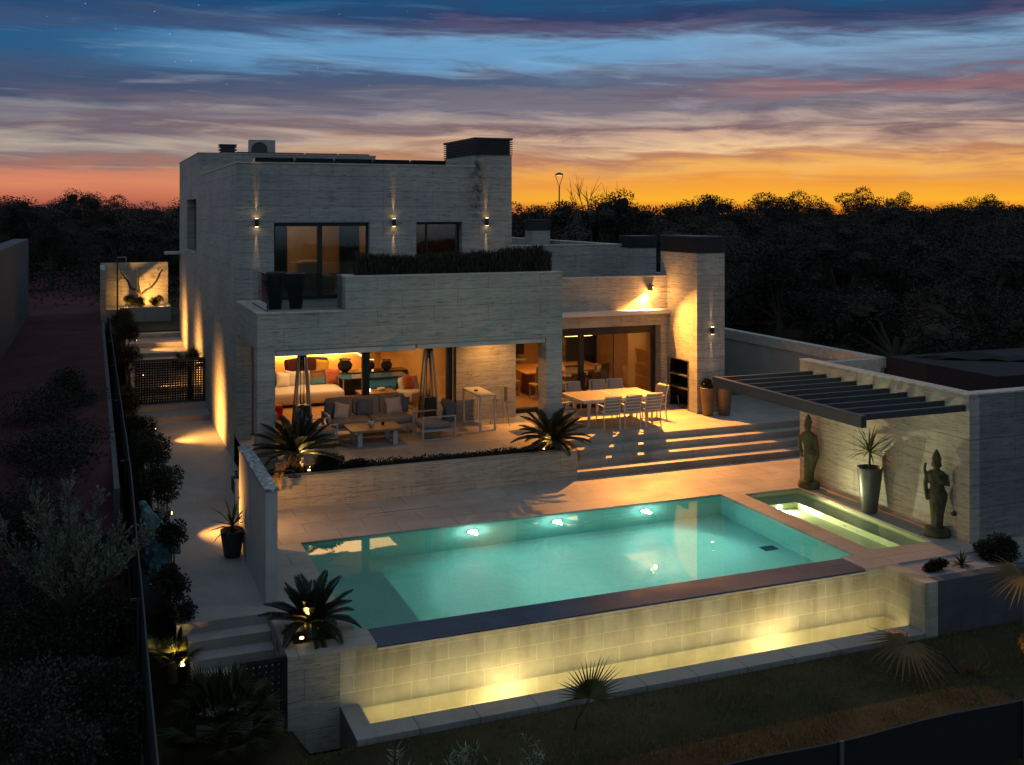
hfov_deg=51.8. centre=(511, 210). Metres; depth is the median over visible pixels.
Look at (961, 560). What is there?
aloe
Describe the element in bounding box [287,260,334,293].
bed
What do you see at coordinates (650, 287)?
flood lamp
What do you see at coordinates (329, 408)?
throw pillow
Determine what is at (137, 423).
shrub
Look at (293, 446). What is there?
cycad
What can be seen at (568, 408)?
dining chair
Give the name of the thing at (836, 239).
woodland tree
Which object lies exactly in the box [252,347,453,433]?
sliding door
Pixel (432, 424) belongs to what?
outdoor armchair
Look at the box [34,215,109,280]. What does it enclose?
woodland tree
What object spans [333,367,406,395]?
sideboard
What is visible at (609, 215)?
woodland tree
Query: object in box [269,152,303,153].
solar panel
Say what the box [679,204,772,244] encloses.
woodland tree
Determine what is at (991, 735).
lawn fence
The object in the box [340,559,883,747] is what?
retaining wall
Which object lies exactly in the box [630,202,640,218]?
woodland tree
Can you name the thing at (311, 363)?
lounge chair
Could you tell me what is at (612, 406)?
dining chair
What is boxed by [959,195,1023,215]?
woodland tree
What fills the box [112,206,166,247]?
woodland tree
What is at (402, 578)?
pool water
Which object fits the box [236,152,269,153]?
solar panel
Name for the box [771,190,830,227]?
woodland tree
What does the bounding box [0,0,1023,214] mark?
sky
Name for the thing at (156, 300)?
shrub
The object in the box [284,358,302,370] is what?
lounge chair
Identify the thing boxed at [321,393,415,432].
outdoor sofa
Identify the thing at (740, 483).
pool deck
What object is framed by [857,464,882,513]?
tall planter
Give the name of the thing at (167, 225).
woodland tree
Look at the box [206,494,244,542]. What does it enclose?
yucca
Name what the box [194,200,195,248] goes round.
side window
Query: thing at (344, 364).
vase
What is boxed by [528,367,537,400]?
indoor chair
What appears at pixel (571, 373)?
indoor chair
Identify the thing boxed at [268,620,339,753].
end planter
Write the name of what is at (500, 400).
bar stool
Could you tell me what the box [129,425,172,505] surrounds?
shrub
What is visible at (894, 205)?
woodland tree
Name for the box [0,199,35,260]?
woodland tree
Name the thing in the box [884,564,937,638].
return wall
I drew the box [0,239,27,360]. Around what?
neighbour wall
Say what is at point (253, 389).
curtain
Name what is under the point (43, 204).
woodland tree
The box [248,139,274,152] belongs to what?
air conditioner
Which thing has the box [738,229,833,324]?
woodland tree
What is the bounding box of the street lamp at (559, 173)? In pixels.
[555,172,562,203]
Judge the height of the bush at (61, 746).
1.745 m
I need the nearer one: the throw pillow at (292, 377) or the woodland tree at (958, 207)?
the throw pillow at (292, 377)
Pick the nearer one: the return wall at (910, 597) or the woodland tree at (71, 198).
the return wall at (910, 597)
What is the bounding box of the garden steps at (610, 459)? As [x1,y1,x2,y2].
[574,426,799,478]
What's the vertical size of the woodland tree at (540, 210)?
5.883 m
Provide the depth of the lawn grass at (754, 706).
15.40 m
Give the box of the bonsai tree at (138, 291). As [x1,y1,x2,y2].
[114,266,166,306]
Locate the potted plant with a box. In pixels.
[700,378,713,387]
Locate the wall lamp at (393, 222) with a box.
[392,219,395,226]
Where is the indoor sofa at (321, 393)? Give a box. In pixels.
[275,371,343,405]
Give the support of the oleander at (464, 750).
on the ground at (48, 339)
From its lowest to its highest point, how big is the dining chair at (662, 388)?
0.908 m
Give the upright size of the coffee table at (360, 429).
0.410 m
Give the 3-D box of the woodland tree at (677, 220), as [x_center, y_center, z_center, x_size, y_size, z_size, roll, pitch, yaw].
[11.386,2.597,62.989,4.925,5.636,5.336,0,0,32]
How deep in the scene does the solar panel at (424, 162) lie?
30.16 m
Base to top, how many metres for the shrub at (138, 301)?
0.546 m
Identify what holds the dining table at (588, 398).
on the terrace
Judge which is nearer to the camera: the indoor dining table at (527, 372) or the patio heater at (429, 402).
the patio heater at (429, 402)
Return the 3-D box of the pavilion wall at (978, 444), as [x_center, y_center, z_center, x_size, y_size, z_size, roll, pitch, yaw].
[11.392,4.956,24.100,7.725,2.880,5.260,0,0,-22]
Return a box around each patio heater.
[291,355,312,424]
[417,348,437,417]
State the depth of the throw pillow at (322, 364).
34.32 m
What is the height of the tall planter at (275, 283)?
0.860 m
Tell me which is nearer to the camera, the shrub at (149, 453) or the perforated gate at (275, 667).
the perforated gate at (275, 667)
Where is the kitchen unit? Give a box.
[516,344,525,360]
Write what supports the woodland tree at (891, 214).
on the ground at (48, 339)
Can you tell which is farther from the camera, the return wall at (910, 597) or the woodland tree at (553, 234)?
the woodland tree at (553, 234)
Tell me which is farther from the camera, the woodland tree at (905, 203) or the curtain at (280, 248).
the woodland tree at (905, 203)
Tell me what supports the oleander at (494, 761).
on the ground at (48, 339)
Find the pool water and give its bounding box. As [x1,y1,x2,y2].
[302,496,851,628]
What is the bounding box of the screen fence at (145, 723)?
[106,313,158,764]
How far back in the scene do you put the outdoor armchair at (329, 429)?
25.42 m
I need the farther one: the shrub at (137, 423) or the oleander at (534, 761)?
the shrub at (137, 423)
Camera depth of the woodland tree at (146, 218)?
80.54 m
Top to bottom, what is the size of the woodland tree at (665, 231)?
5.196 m
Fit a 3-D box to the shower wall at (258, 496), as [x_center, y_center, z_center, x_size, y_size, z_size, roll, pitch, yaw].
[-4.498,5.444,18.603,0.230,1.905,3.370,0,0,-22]
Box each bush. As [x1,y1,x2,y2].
[0,380,88,428]
[0,429,54,470]
[0,466,99,559]
[0,521,81,611]
[0,559,97,700]
[0,575,149,683]
[0,650,88,764]
[4,419,107,495]
[4,702,124,764]
[17,413,121,459]
[27,653,145,729]
[41,365,96,409]
[57,655,140,717]
[58,528,134,593]
[76,387,118,425]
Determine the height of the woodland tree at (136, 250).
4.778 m
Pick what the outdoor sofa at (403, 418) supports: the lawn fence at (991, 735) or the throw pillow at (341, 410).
the throw pillow at (341, 410)
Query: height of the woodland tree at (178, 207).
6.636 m
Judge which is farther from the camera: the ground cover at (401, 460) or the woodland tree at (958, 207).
the woodland tree at (958, 207)
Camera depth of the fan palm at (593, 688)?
14.62 m
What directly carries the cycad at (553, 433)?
in the porch planter at (337, 486)
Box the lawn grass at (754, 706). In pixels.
[285,620,1023,764]
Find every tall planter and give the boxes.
[220,526,243,558]
[265,271,284,309]
[286,273,305,309]
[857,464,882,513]
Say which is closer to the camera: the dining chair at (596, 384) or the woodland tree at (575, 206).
the dining chair at (596, 384)
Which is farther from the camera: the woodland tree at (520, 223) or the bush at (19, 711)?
the woodland tree at (520, 223)
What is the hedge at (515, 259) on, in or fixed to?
on the villa
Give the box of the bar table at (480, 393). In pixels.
[462,387,496,431]
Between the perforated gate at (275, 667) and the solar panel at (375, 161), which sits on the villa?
the solar panel at (375, 161)
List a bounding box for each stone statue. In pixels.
[798,414,819,489]
[923,449,950,538]
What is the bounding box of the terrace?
[234,395,799,469]
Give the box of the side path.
[124,331,267,639]
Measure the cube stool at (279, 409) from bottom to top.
0.400 m
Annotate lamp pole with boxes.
[117,257,125,311]
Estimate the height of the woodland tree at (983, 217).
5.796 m
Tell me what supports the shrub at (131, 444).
on the ground at (48, 339)
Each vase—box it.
[337,358,352,371]
[370,360,374,370]
[380,359,391,369]
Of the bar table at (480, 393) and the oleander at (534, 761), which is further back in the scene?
the bar table at (480, 393)
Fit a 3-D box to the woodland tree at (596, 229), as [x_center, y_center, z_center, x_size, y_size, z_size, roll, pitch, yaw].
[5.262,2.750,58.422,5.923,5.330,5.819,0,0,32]
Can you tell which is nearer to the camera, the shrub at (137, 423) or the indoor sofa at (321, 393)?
the shrub at (137, 423)
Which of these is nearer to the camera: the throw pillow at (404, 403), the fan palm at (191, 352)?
the throw pillow at (404, 403)
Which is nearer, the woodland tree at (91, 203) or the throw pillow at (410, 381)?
the throw pillow at (410, 381)
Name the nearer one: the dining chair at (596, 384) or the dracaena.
the dracaena
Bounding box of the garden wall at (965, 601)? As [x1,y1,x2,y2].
[901,545,1023,635]
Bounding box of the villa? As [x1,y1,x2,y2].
[164,137,725,470]
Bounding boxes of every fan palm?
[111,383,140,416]
[147,623,206,684]
[156,657,291,763]
[171,343,205,398]
[554,654,625,728]
[861,627,996,690]
[980,556,1023,667]
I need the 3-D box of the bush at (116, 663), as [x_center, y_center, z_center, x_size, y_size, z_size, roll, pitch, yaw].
[-5.013,6.093,12.748,1.020,1.448,0.955,0,0,-22]
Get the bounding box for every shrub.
[107,306,135,343]
[107,316,141,362]
[109,343,144,384]
[114,409,157,438]
[121,389,141,436]
[123,294,135,306]
[128,429,156,489]
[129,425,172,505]
[131,296,145,306]
[139,463,183,514]
[148,295,163,306]
[149,562,191,615]
[150,505,169,522]
[155,518,188,570]
[168,593,197,626]
[310,453,345,471]
[343,458,369,468]
[922,557,949,572]
[971,531,1021,564]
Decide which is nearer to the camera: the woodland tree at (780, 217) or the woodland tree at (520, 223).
the woodland tree at (520, 223)
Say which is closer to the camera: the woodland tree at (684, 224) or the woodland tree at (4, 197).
the woodland tree at (684, 224)
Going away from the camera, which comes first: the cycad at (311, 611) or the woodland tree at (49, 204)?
the cycad at (311, 611)
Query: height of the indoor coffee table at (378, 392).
0.380 m
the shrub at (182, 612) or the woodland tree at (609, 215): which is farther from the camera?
the woodland tree at (609, 215)
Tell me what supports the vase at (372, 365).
on the sideboard
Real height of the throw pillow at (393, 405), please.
0.435 m
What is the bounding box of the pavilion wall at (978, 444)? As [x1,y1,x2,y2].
[799,358,1023,543]
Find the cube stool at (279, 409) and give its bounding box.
[275,403,282,419]
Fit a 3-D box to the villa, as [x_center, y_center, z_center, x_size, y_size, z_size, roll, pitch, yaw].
[-3.765,2.219,35.911,14.050,8.455,22.475,0,0,-22]
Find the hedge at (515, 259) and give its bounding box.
[351,244,552,274]
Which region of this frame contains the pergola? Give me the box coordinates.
[712,371,964,427]
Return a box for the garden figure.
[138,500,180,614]
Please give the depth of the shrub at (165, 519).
19.21 m
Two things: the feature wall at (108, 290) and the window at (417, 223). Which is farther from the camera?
the feature wall at (108, 290)
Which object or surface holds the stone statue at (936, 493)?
on the pool deck
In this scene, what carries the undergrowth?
on the ground at (48, 339)
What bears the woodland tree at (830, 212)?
on the ground at (48, 339)
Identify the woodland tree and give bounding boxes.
[0,195,38,264]
[0,195,42,239]
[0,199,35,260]
[0,231,39,286]
[17,202,92,274]
[27,203,46,230]
[28,209,81,289]
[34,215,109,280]
[36,199,74,262]
[51,188,107,218]
[69,194,102,269]
[82,223,166,292]
[96,194,129,259]
[101,205,155,255]
[105,208,179,262]
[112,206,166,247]
[120,203,171,244]
[136,200,176,235]
[137,207,179,238]
[142,216,179,286]
[142,230,179,279]
[163,245,179,281]
[165,197,179,234]
[512,201,522,214]
[512,205,544,224]
[512,206,541,236]
[512,216,574,239]
[512,223,581,240]
[512,224,592,240]
[530,205,548,218]
[536,199,594,241]
[555,176,624,242]
[567,215,654,242]
[569,188,665,243]
[614,213,674,235]
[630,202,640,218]
[644,218,743,281]
[655,203,719,228]
[658,200,694,221]
[664,207,732,233]
[670,218,745,270]
[675,194,745,261]
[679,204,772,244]
[716,201,768,214]
[718,208,769,219]
[725,236,829,337]
[725,262,790,334]
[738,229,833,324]
[742,192,801,233]
[761,209,826,234]
[764,207,797,235]
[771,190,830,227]
[786,222,883,291]
[789,212,859,263]
[796,229,889,333]
[800,195,834,220]
[804,289,875,352]
[816,206,836,220]
[816,221,917,297]
[817,213,886,230]
[817,277,990,373]
[833,210,860,225]
[834,186,881,214]
[854,201,903,217]
[859,207,953,250]
[859,259,923,344]
[867,197,943,226]
[881,191,914,213]
[882,206,973,241]
[930,204,974,217]
[935,203,987,211]
[936,202,1007,219]
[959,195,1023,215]
[960,207,1023,237]
[962,200,1023,225]
[967,194,1003,210]
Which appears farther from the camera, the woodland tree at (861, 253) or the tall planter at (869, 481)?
the woodland tree at (861, 253)
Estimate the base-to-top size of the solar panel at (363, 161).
0.390 m
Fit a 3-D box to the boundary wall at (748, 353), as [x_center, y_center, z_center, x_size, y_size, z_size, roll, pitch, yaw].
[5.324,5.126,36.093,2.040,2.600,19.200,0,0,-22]
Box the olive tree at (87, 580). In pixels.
[0,468,169,667]
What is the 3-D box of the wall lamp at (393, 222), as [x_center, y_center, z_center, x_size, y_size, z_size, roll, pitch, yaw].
[-3.116,0.306,27.863,0.100,0.212,0.135,0,0,-22]
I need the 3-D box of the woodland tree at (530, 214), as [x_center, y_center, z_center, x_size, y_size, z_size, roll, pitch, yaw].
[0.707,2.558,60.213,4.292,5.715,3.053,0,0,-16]
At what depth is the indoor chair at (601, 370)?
31.79 m
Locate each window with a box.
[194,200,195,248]
[274,222,367,298]
[416,222,458,252]
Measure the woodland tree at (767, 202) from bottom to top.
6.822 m
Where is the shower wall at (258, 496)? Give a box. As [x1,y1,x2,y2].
[238,446,278,606]
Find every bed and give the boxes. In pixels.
[106,303,170,321]
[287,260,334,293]
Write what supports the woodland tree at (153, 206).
on the ground at (48, 339)
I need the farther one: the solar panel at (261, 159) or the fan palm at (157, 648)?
the solar panel at (261, 159)
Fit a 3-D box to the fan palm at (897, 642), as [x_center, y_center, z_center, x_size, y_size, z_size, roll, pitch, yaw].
[6.501,7.053,16.520,2.357,0.825,1.337,0,0,-22]
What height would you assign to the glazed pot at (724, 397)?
0.860 m
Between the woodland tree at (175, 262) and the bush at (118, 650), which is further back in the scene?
the woodland tree at (175, 262)
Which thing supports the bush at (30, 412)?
on the ground at (48, 339)
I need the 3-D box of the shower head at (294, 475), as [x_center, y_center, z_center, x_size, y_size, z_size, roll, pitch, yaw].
[-4.014,4.614,18.510,0.645,0.128,0.250,0,0,-22]
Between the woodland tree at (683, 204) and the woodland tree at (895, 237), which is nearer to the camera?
the woodland tree at (895, 237)
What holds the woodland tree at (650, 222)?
on the ground at (48, 339)
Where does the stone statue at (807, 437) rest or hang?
on the pool deck
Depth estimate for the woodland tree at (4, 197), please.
83.74 m
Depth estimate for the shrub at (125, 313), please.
40.81 m
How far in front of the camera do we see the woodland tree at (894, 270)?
40.52 m
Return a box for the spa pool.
[750,490,927,549]
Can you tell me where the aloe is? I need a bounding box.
[948,550,972,567]
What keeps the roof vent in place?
on the villa
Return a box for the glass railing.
[252,269,341,311]
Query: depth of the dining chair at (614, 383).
30.31 m
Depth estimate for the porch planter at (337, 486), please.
23.70 m
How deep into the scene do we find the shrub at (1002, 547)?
19.37 m
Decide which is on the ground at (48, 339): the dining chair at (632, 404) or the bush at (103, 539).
the bush at (103, 539)
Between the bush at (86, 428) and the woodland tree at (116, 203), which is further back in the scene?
the woodland tree at (116, 203)
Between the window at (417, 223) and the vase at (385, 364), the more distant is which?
the vase at (385, 364)
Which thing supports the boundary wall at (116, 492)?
on the ground at (48, 339)
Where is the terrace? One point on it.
(747, 413)
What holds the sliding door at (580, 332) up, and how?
in the villa
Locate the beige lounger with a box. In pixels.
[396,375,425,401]
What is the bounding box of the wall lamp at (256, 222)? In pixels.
[255,218,258,226]
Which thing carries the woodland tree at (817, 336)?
on the ground at (48, 339)
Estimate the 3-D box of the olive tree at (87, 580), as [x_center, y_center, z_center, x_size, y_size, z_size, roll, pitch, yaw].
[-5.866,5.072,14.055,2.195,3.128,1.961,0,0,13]
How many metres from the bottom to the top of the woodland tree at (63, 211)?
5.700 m
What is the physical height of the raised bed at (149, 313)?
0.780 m
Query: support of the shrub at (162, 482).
on the side path
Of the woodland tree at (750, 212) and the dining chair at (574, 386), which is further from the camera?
the woodland tree at (750, 212)
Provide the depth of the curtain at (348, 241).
27.99 m
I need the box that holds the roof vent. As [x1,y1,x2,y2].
[218,144,236,152]
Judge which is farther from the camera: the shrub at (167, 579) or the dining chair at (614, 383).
the dining chair at (614, 383)
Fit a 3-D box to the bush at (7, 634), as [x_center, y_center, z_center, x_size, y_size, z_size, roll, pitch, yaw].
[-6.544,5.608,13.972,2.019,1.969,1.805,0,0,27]
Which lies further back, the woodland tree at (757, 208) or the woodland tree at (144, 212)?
the woodland tree at (144, 212)
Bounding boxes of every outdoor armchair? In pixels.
[295,408,337,450]
[412,398,455,440]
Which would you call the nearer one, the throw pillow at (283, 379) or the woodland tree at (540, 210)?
the throw pillow at (283, 379)
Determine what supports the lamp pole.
on the ground at (48, 339)
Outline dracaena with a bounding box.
[842,427,895,469]
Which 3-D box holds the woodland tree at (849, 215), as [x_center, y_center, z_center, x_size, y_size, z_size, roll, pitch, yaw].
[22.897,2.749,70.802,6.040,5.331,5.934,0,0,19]
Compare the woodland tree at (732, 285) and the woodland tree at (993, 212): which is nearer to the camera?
the woodland tree at (732, 285)
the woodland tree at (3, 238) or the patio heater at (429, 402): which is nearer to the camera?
the patio heater at (429, 402)
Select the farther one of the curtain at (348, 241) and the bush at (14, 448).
the curtain at (348, 241)
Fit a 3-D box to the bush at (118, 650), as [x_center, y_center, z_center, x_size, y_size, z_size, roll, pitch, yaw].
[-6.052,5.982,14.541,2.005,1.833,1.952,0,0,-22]
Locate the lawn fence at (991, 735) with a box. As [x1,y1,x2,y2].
[723,698,1023,764]
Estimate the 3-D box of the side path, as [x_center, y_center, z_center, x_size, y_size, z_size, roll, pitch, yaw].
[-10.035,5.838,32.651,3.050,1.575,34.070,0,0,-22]
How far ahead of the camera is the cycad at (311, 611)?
15.91 m
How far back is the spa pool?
22.39 m
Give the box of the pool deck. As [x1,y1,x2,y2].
[220,456,1023,660]
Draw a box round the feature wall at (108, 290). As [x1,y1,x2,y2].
[100,262,167,329]
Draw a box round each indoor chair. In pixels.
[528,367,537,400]
[562,364,577,398]
[588,363,609,390]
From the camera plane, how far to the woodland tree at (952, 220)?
57.94 m
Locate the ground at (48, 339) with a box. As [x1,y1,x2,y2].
[0,215,1023,764]
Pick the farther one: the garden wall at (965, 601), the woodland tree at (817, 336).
the woodland tree at (817, 336)
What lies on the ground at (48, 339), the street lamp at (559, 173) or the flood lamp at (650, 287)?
the street lamp at (559, 173)
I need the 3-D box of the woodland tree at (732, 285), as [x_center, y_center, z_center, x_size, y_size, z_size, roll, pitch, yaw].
[8.479,3.681,39.523,3.655,3.715,3.798,0,0,-15]
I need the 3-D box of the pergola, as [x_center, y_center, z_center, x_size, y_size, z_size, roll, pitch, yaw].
[6.667,3.836,21.956,2.670,0.220,4.970,0,0,-22]
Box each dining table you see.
[516,361,610,393]
[562,387,651,426]
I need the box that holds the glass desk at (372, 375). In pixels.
[336,371,406,389]
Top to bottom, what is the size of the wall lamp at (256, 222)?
0.212 m
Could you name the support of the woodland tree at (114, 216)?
on the ground at (48, 339)
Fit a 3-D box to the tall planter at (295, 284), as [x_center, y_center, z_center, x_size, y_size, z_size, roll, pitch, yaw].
[-4.960,1.846,24.213,0.460,0.840,0.460,0,0,-22]
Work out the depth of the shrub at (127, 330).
38.12 m
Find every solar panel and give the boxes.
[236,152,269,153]
[252,157,293,161]
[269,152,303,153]
[293,158,332,162]
[305,153,336,154]
[333,159,371,163]
[337,154,368,155]
[372,159,408,163]
[409,160,445,164]
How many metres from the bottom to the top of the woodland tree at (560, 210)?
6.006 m
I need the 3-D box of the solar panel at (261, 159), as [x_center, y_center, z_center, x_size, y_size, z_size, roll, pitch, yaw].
[-6.729,-1.249,29.310,1.030,0.390,1.620,0,0,-22]
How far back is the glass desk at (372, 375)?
32.13 m
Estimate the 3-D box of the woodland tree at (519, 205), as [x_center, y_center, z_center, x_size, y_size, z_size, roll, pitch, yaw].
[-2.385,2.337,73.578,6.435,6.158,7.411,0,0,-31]
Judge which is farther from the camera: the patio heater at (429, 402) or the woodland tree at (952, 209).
the woodland tree at (952, 209)
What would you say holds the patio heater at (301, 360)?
on the terrace
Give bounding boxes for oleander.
[386,739,413,764]
[444,739,481,764]
[482,754,507,764]
[516,732,545,764]
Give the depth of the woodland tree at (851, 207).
89.84 m
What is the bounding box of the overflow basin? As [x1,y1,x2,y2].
[340,625,925,749]
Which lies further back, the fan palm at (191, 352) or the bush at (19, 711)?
the fan palm at (191, 352)
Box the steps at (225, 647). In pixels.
[187,623,284,738]
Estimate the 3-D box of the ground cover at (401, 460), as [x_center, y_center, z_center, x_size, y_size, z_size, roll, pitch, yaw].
[-2.405,5.703,24.067,7.691,0.236,0.564,0,0,-22]
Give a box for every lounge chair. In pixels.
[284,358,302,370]
[307,357,327,370]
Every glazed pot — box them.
[700,386,714,415]
[716,387,731,415]
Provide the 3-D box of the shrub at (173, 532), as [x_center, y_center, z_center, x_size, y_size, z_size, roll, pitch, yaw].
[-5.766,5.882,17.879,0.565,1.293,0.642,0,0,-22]
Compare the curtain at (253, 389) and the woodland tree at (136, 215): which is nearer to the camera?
the curtain at (253, 389)
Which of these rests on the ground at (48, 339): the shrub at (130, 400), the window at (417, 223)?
the shrub at (130, 400)
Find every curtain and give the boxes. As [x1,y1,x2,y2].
[252,347,254,431]
[275,226,286,296]
[339,226,358,273]
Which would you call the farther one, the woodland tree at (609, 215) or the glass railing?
the woodland tree at (609, 215)
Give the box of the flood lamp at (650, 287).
[648,284,654,290]
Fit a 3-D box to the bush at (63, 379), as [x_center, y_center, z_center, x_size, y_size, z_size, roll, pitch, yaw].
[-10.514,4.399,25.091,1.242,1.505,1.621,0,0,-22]
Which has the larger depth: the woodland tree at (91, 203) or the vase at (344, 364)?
the woodland tree at (91, 203)
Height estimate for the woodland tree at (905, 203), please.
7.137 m
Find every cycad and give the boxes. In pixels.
[250,405,348,491]
[257,569,361,649]
[510,406,590,460]
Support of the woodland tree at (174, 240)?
on the ground at (48, 339)
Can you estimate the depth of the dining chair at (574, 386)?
29.70 m
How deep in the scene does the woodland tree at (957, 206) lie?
96.75 m
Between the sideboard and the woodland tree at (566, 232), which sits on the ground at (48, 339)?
the woodland tree at (566, 232)
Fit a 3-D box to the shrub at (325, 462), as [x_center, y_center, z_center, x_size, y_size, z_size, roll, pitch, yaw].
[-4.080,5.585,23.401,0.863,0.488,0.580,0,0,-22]
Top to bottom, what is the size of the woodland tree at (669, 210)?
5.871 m
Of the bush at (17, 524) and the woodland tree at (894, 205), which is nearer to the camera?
the bush at (17, 524)
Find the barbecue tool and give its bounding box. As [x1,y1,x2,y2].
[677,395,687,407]
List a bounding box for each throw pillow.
[276,372,289,386]
[284,370,299,385]
[309,369,325,384]
[316,359,328,369]
[323,402,334,417]
[326,368,339,383]
[334,402,349,417]
[357,399,372,415]
[384,396,402,413]
[395,395,409,411]
[403,374,416,388]
[436,402,443,419]
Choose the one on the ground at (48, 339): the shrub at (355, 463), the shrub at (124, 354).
the shrub at (124, 354)
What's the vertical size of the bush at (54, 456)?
1.758 m
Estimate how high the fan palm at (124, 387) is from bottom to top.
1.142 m
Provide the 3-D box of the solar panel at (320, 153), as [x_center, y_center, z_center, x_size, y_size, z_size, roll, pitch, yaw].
[-7.157,-1.949,38.779,1.120,0.250,1.600,0,0,-22]
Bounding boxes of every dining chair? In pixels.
[562,398,576,422]
[564,381,581,413]
[589,379,606,414]
[595,396,621,430]
[606,378,623,407]
[616,394,642,428]
[636,392,662,427]
[642,383,668,419]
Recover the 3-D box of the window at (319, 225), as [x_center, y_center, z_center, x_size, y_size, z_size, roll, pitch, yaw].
[-4.955,1.276,27.399,2.480,1.960,0.100,0,0,-22]
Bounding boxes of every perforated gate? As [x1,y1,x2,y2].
[134,357,204,404]
[239,655,285,722]
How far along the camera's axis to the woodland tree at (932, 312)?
32.25 m
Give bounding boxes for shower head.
[258,455,283,462]
[268,470,301,477]
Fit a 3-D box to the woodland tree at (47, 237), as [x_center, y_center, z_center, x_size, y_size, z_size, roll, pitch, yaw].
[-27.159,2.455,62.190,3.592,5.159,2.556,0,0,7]
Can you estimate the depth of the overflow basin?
15.83 m
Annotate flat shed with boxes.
[887,348,1023,390]
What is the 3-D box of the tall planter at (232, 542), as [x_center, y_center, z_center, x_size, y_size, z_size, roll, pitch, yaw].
[-5.168,6.136,19.504,0.440,0.500,0.440,0,0,-22]
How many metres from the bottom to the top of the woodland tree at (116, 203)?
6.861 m
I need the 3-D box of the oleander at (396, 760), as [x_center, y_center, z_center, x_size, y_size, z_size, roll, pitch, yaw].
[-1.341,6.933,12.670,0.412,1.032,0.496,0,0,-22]
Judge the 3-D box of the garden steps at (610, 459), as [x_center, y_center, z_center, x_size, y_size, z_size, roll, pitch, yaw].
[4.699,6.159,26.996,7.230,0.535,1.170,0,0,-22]
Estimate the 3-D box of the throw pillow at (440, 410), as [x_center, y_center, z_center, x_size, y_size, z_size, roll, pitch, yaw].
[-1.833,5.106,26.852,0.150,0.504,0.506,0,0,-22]
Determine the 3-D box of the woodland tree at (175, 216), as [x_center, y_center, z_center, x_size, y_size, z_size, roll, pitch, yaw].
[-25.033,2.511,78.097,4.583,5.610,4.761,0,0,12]
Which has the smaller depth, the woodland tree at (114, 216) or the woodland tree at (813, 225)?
the woodland tree at (813, 225)
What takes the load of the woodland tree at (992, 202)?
on the ground at (48, 339)
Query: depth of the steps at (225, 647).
16.10 m
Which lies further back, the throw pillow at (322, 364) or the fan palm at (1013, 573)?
the throw pillow at (322, 364)
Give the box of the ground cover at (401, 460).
[235,445,560,478]
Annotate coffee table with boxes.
[343,421,403,447]
[355,388,397,395]
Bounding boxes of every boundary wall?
[102,321,119,586]
[725,328,885,394]
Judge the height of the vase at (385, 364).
0.320 m
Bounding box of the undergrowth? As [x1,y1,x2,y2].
[28,251,1010,353]
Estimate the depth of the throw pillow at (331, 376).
32.12 m
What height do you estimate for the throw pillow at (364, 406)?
0.447 m
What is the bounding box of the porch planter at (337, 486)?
[231,446,576,514]
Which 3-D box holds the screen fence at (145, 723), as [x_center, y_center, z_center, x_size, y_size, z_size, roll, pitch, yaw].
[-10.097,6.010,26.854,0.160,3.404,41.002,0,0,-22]
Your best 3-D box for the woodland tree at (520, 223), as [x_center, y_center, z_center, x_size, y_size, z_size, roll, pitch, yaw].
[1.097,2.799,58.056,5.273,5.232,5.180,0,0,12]
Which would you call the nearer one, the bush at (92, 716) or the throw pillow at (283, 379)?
the bush at (92, 716)
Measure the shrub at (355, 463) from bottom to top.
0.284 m
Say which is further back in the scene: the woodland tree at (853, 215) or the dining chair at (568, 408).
the woodland tree at (853, 215)
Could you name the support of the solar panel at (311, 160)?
on the villa
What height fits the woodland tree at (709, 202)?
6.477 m
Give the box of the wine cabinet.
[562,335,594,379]
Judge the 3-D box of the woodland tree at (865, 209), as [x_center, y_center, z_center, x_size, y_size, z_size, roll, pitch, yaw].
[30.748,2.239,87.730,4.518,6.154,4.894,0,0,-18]
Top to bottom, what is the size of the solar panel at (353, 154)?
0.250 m
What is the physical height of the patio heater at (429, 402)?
2.192 m
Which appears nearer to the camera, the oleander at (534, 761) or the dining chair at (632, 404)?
the oleander at (534, 761)
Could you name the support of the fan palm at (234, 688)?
on the ground at (48, 339)
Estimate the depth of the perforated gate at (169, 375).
33.24 m
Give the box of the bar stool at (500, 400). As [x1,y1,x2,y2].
[490,387,509,425]
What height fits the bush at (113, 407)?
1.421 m
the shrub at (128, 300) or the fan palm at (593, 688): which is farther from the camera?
the shrub at (128, 300)
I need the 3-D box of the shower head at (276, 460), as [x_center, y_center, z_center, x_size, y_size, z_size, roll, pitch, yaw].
[-4.540,4.624,19.700,0.545,0.128,0.250,0,0,-22]
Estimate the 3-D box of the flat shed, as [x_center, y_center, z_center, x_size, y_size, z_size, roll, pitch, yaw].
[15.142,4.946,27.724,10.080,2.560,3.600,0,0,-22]
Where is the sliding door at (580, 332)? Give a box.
[516,325,655,412]
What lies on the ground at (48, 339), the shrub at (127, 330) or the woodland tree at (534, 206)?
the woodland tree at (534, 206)
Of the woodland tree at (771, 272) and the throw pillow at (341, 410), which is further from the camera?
the woodland tree at (771, 272)
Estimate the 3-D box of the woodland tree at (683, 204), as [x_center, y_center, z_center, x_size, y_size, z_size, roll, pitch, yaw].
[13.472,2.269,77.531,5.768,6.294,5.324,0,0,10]

